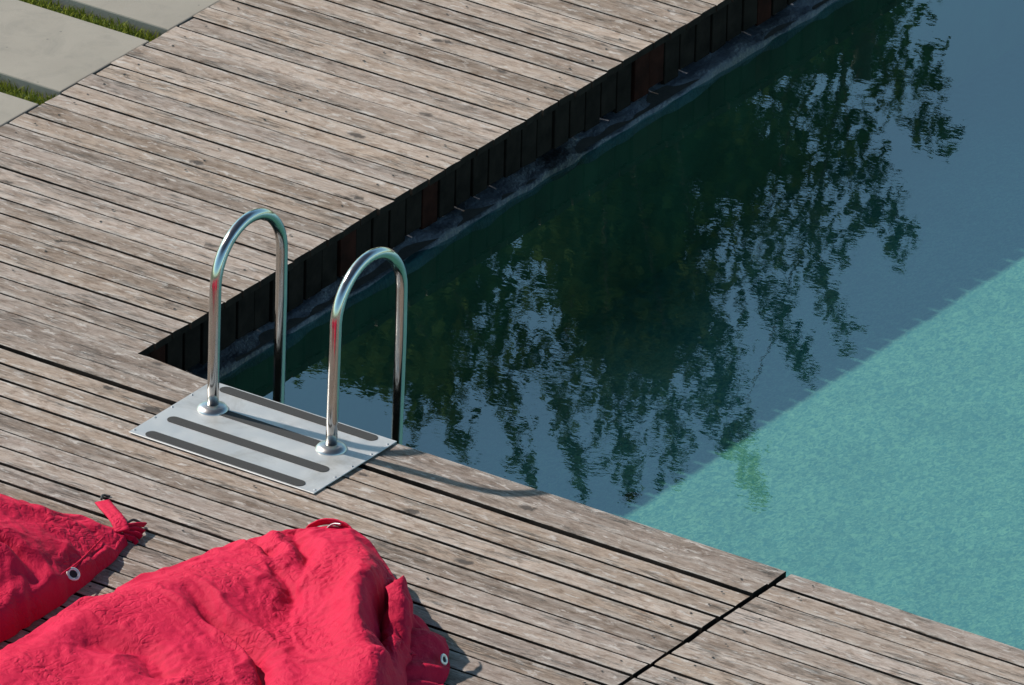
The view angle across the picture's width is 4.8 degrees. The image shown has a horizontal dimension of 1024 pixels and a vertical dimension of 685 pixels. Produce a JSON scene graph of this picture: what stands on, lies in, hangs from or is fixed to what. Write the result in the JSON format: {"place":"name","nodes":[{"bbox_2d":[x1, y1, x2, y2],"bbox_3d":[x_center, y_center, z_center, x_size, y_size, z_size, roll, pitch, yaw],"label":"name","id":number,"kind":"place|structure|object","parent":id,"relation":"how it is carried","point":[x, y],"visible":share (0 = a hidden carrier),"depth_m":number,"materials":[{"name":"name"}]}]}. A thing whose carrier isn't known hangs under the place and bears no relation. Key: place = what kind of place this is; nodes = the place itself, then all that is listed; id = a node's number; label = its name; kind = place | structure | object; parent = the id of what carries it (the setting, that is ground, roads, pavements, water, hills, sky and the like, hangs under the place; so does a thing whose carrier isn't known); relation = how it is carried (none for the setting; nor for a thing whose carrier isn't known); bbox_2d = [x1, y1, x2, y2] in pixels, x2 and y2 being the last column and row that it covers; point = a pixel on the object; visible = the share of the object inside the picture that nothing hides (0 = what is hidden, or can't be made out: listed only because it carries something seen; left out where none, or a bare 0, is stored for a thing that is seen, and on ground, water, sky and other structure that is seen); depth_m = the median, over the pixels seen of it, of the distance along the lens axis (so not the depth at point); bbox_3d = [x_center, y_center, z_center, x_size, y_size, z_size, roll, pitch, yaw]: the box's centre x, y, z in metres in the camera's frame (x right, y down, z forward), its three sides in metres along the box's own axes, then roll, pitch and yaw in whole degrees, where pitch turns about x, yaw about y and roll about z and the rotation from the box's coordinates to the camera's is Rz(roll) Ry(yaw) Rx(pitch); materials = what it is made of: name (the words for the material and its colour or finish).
{"place":"outdoors","nodes":[
{"label":"outdoors","id":0,"kind":"place"},
{"bbox_2d":[0,0,160,105],"bbox_3d":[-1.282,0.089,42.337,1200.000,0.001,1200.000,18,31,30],"label":"lawn","id":1,"kind":"structure","parent":0,"point":[23,95],"depth_m":44.81,"materials":[{"name":"green plant"}]},
{"bbox_2d":[0,92,38,126],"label":"concrete slab","id":2,"kind":"structure","parent":1,"relation":"on","point":[12,108],"depth_m":44.11,"materials":[{"name":"grey concrete"}]},
{"bbox_2d":[0,0,148,99],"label":"concrete slab","id":3,"kind":"structure","parent":1,"relation":"on","point":[44,51],"depth_m":44.58,"materials":[{"name":"grey concrete"}]},
{"bbox_2d":[43,0,220,36],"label":"concrete slab","id":4,"kind":"structure","parent":1,"relation":"on","point":[161,16],"depth_m":44.89,"materials":[{"name":"grey concrete"}]},
{"bbox_2d":[235,0,828,361],"bbox_3d":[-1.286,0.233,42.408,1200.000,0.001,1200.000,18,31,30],"label":"ground","id":5,"kind":"structure","parent":0,"point":[658,96],"depth_m":43.89,"materials":[{"name":"soil"}]},
{"bbox_2d":[0,0,795,684],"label":"wooden deck","id":6,"kind":"structure","parent":5,"relation":"on","point":[338,136],"depth_m":43.11,"materials":[{"name":"brown wood"}]},
{"bbox_2d":[0,494,146,642],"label":"bean bag","id":7,"kind":"object","parent":6,"relation":"on","point":[50,560],"visible":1,"depth_m":40.70,"materials":[{"name":"red fabric"}]},
{"bbox_2d":[0,518,449,684],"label":"bean bag","id":8,"kind":"object","parent":6,"relation":"on","point":[312,603],"visible":1,"depth_m":40.16,"materials":[{"name":"red fabric"}]},
{"bbox_2d":[129,208,407,493],"bbox_3d":[-0.785,0.338,41.862,0.776,1.484,0.733,18,31,30],"label":"pool ladder","id":9,"kind":"object","parent":6,"relation":"attached to","point":[276,439],"visible":0.88,"depth_m":41.74,"materials":[{"name":"metal"}]},
{"bbox_2d":[185,0,853,383],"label":"ledge","id":10,"kind":"object","parent":6,"relation":"attached to","point":[741,48],"visible":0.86,"depth_m":44.17,"materials":[{"name":"grey concrete"}]},
{"bbox_2d":[224,0,1023,649],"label":"pool basin","id":11,"kind":"object","parent":5,"relation":"in","point":[766,308],"depth_m":44.40,"materials":[{"name":"teal liquid"}]},
{"bbox_2d":[624,574,1023,684],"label":"wooden deck","id":12,"kind":"structure","parent":5,"relation":"on","point":[791,629],"depth_m":40.45,"materials":[{"name":"brown wood"}]}
]}

